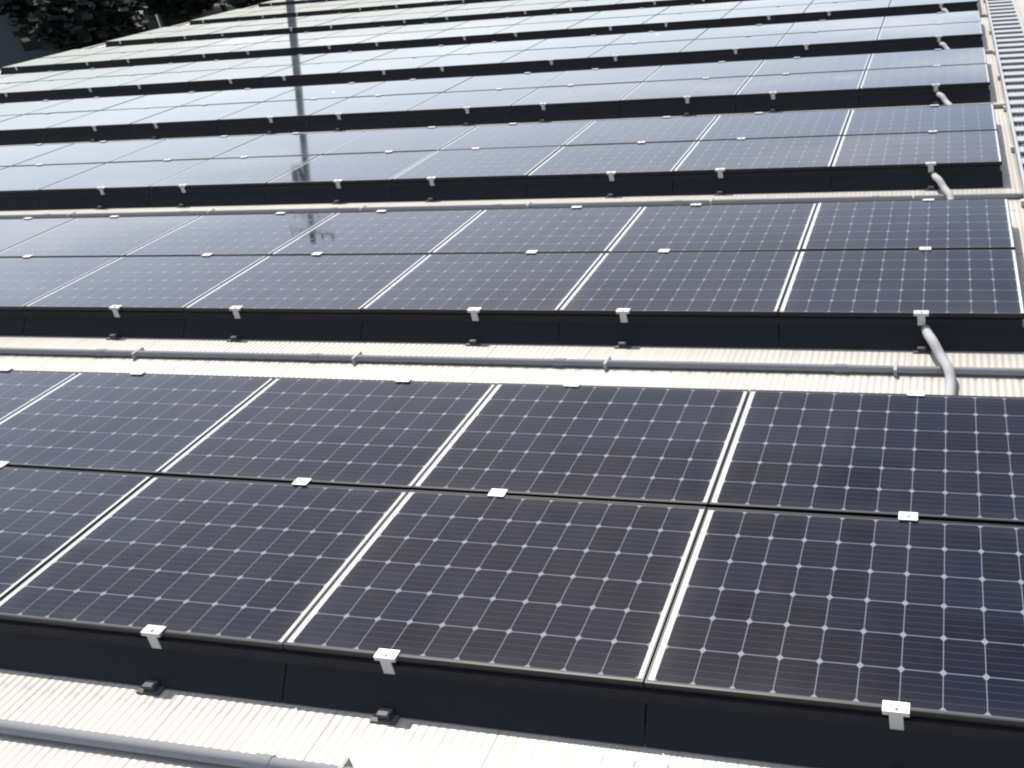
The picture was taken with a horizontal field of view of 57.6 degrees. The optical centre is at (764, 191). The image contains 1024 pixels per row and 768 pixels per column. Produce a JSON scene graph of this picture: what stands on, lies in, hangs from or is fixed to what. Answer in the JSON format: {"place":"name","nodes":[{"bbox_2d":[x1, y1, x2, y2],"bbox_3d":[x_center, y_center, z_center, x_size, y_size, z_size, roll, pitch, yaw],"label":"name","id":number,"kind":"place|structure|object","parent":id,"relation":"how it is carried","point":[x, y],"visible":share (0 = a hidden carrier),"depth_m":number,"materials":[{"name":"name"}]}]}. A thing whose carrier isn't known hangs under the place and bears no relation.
{"place":"outdoors","nodes":[
{"label":"outdoors","id":0,"kind":"place"},
{"bbox_2d":[192,1,234,19],"bbox_3d":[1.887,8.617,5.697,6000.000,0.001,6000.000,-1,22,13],"label":"ground","id":1,"kind":"structure","parent":0,"point":[216,8],"depth_m":98.22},
{"bbox_2d":[0,0,64,52],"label":"tree","id":2,"kind":"object","parent":1,"relation":"on","point":[19,10],"visible":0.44,"depth_m":68.10,"materials":[{"name":"green plant"}]},
{"bbox_2d":[12,0,149,52],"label":"tree","id":3,"kind":"object","parent":1,"relation":"on","point":[76,24],"visible":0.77,"depth_m":49.40,"materials":[{"name":"green plant"}]},
{"bbox_2d":[0,9,192,67],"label":"neighbour building","id":4,"kind":"structure","parent":1,"relation":"on","point":[14,49],"depth_m":72.21,"materials":[{"name":"grey"}]},
{"bbox_2d":[135,6,174,26],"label":"tree","id":5,"kind":"object","parent":1,"relation":"on","point":[166,20],"visible":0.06,"depth_m":69.96,"materials":[{"name":"green plant"}]},
{"bbox_2d":[135,0,220,22],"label":"tree","id":6,"kind":"object","parent":1,"relation":"on","point":[181,10],"visible":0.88,"depth_m":63.37,"materials":[{"name":"green plant"}]},
{"bbox_2d":[213,1,227,11],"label":"tree","id":7,"kind":"object","parent":1,"relation":"on","point":[224,8],"visible":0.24,"depth_m":79.48,"materials":[{"name":"green plant"}]},
{"bbox_2d":[220,0,270,8],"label":"tree","id":8,"kind":"object","parent":1,"relation":"on","point":[238,4],"visible":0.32,"depth_m":61.08,"materials":[{"name":"green plant"}]},
{"bbox_2d":[0,0,1023,767],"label":"roof","id":9,"kind":"structure","parent":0,"point":[272,728],"depth_m":5.65,"materials":[{"name":"grey metal"}]},
{"bbox_2d":[258,0,337,6],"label":"solar row","id":10,"kind":"object","parent":9,"relation":"on","point":[277,3],"visible":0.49,"depth_m":29.37,"materials":[{"name":"blue glass"}]},
{"bbox_2d":[189,0,508,24],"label":"solar row","id":11,"kind":"object","parent":9,"relation":"on","point":[304,9],"visible":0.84,"depth_m":26.37,"materials":[{"name":"blue glass"}]},
{"bbox_2d":[105,0,750,46],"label":"solar row","id":12,"kind":"object","parent":9,"relation":"on","point":[416,16],"visible":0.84,"depth_m":22.95,"materials":[{"name":"blue glass"}]},
{"bbox_2d":[0,0,977,74],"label":"solar row","id":13,"kind":"object","parent":9,"relation":"on","point":[710,15],"visible":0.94,"depth_m":19.32,"materials":[{"name":"blue glass"}]},
{"bbox_2d":[0,10,982,102],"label":"solar row","id":14,"kind":"object","parent":9,"relation":"on","point":[921,32],"visible":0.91,"depth_m":16.17,"materials":[{"name":"blue glass"}]},
{"bbox_2d":[0,47,990,144],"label":"solar row","id":15,"kind":"object","parent":9,"relation":"on","point":[958,75],"visible":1,"depth_m":13.17,"materials":[{"name":"blue glass"}]},
{"bbox_2d":[0,103,1002,209],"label":"solar row","id":16,"kind":"object","parent":9,"relation":"on","point":[905,148],"visible":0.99,"depth_m":10.21,"materials":[{"name":"blue glass"}]},
{"bbox_2d":[0,367,1023,767],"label":"solar row","id":17,"kind":"object","parent":9,"relation":"on","point":[816,579],"visible":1,"depth_m":4.19,"materials":[{"name":"blue glass"}]},
{"bbox_2d":[0,198,1023,353],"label":"solar row","id":18,"kind":"object","parent":9,"relation":"on","point":[890,275],"visible":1,"depth_m":7.22,"materials":[{"name":"blue glass"}]},
{"bbox_2d":[0,8,1023,767],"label":"conduits","id":19,"kind":"object","parent":9,"relation":"on","point":[172,748],"visible":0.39,"depth_m":6.20,"materials":[{"name":"grey"}]},
{"bbox_2d":[983,0,1023,206],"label":"walkway","id":20,"kind":"structure","parent":9,"relation":"on","point":[1006,31],"depth_m":12.39,"materials":[{"name":"silver metal"}]}
]}

